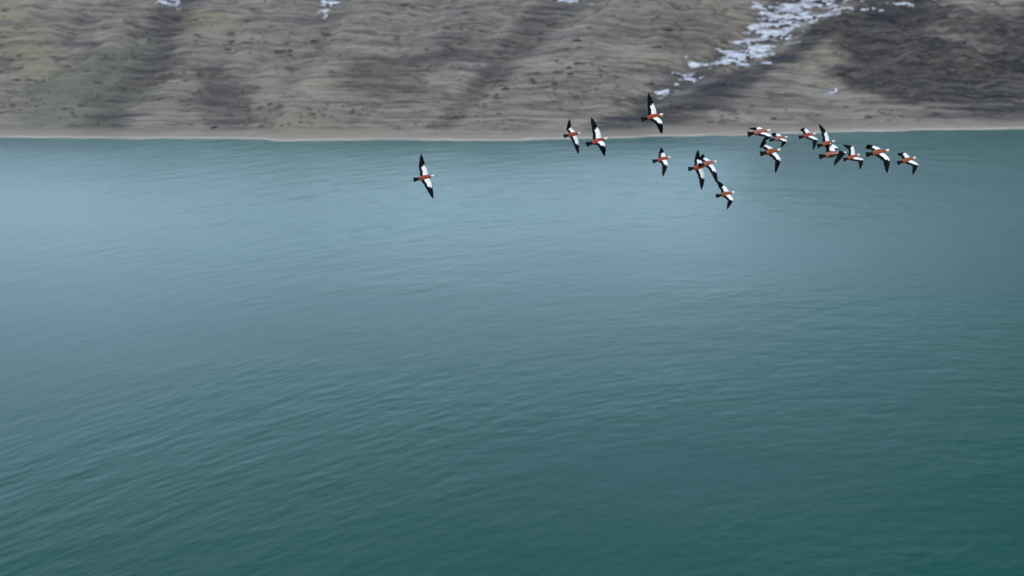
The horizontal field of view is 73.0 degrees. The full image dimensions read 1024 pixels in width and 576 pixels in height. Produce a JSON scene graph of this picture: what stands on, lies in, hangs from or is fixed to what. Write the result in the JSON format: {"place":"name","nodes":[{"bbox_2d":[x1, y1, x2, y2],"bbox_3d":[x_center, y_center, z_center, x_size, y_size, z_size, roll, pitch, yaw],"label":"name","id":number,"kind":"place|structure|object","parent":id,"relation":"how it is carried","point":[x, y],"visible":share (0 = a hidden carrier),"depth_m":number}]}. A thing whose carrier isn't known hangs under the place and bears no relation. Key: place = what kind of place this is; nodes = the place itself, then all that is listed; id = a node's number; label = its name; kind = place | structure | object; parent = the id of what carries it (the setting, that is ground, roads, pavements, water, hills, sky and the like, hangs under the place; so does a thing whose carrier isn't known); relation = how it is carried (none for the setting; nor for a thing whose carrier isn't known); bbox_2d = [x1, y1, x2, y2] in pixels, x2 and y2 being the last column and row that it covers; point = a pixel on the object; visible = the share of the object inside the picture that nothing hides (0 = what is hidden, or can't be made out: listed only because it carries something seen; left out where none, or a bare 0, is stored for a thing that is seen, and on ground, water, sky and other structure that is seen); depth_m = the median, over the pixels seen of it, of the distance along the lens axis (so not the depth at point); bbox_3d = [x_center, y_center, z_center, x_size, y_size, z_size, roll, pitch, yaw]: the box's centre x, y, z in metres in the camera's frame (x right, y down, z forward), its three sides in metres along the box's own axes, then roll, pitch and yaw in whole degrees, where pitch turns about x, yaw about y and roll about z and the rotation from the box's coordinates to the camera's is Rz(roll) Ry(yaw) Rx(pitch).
{"place":"outdoors","nodes":[
{"label":"outdoors","id":0,"kind":"place"},
{"bbox_2d":[413,154,435,198],"bbox_3d":[-2.416,-3.163,19.473,0.686,1.131,0.384,15,31,25],"label":"ruddy shelduck","id":1,"kind":"object","parent":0,"point":[424,177],"visible":1,"depth_m":19.48},
{"bbox_2d":[0,129,1023,575],"bbox_3d":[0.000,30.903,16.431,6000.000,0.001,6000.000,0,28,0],"label":"water","id":2,"kind":"structure","parent":0,"point":[256,357],"depth_m":62.70},
{"bbox_2d":[0,0,1023,135],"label":"hillside","id":3,"kind":"structure","parent":0,"point":[47,24],"depth_m":141.64},
{"bbox_2d":[156,0,180,9],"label":"snow","id":4,"kind":"structure","parent":3,"relation":"on","point":[170,4],"depth_m":155.22},
{"bbox_2d":[317,0,340,17],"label":"snow","id":5,"kind":"structure","parent":3,"relation":"on","point":[326,3],"depth_m":154.05},
{"bbox_2d":[0,0,1023,129],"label":"scrub","id":6,"kind":"object","parent":3,"relation":"on","point":[570,73],"visible":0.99,"depth_m":141.26},
{"bbox_2d":[549,0,593,4],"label":"snow","id":7,"kind":"structure","parent":3,"relation":"on","point":[570,1],"depth_m":157.09},
{"bbox_2d":[652,55,702,98],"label":"snow","id":8,"kind":"structure","parent":3,"relation":"on","point":[692,64],"depth_m":140.00},
{"bbox_2d":[700,0,864,68],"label":"snow","id":9,"kind":"structure","parent":3,"relation":"on","point":[787,8],"depth_m":153.30},
{"bbox_2d":[824,89,836,94],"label":"snow","id":10,"kind":"structure","parent":3,"relation":"on","point":[828,92],"depth_m":138.85},
{"bbox_2d":[802,2,913,24],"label":"snow","id":11,"kind":"structure","parent":3,"relation":"on","point":[851,8],"depth_m":156.60},
{"bbox_2d":[0,124,1023,141],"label":"shore","id":12,"kind":"structure","parent":0,"point":[270,137],"depth_m":126.53},
{"bbox_2d":[563,119,580,153],"bbox_3d":[2.046,-5.133,23.423,0.558,1.094,0.424,8,29,15],"label":"ruddy shelduck","id":13,"kind":"object","parent":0,"point":[572,134],"visible":1,"depth_m":23.36},
{"bbox_2d":[586,117,608,155],"bbox_3d":[2.291,-4.062,18.663,0.568,0.960,0.436,10,30,18],"label":"ruddy shelduck","id":14,"kind":"object","parent":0,"point":[597,140],"visible":1,"depth_m":18.72},
{"bbox_2d":[641,93,663,133],"bbox_3d":[3.814,-4.709,18.705,0.619,1.038,0.388,9,29,16],"label":"ruddy shelduck","id":15,"kind":"object","parent":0,"point":[653,116],"visible":1,"depth_m":18.74},
{"bbox_2d":[652,148,671,175],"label":"ruddy shelduck","id":16,"kind":"object","parent":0,"point":[662,158],"visible":1,"depth_m":22.23},
{"bbox_2d":[688,150,705,189],"bbox_3d":[5.721,-3.645,21.185,0.541,1.104,0.488,19,33,31],"label":"ruddy shelduck","id":17,"kind":"object","parent":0,"point":[700,173],"visible":0.77,"depth_m":21.13},
{"bbox_2d":[698,154,717,183],"bbox_3d":[5.832,-3.578,20.504,0.691,0.782,0.465,11,30,20],"label":"ruddy shelduck","id":18,"kind":"object","parent":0,"point":[708,163],"visible":1,"depth_m":20.42},
{"bbox_2d":[716,181,734,208],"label":"ruddy shelduck","id":19,"kind":"object","parent":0,"point":[725,193],"visible":0.97,"depth_m":21.97},
{"bbox_2d":[747,127,771,139],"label":"ruddy shelduck","id":20,"kind":"object","parent":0,"point":[758,131],"visible":0.92,"depth_m":18.00},
{"bbox_2d":[760,138,781,172],"bbox_3d":[6.632,-3.430,17.791,0.570,0.836,0.444,10,30,18],"label":"ruddy shelduck","id":21,"kind":"object","parent":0,"point":[771,152],"visible":1,"depth_m":17.70},
{"bbox_2d":[769,133,787,146],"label":"ruddy shelduck","id":22,"kind":"object","parent":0,"point":[778,137],"visible":1,"depth_m":22.91},
{"bbox_2d":[798,128,817,149],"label":"ruddy shelduck","id":23,"kind":"object","parent":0,"point":[807,134],"visible":1,"depth_m":24.20},
{"bbox_2d":[817,124,837,149],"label":"ruddy shelduck","id":24,"kind":"object","parent":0,"point":[825,139],"visible":0.8,"depth_m":21.58},
{"bbox_2d":[819,144,845,165],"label":"ruddy shelduck","id":25,"kind":"object","parent":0,"point":[831,152],"visible":1,"depth_m":17.80},
{"bbox_2d":[843,144,863,169],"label":"ruddy shelduck","id":26,"kind":"object","parent":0,"point":[852,156],"visible":1,"depth_m":24.06},
{"bbox_2d":[866,145,889,172],"bbox_3d":[9.378,-3.359,17.754,0.664,0.612,0.479,17,32,28],"label":"ruddy shelduck","id":27,"kind":"object","parent":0,"point":[878,153],"visible":1,"depth_m":17.67},
{"bbox_2d":[897,153,918,174],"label":"ruddy shelduck","id":28,"kind":"object","parent":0,"point":[906,158],"visible":1,"depth_m":21.77}
]}

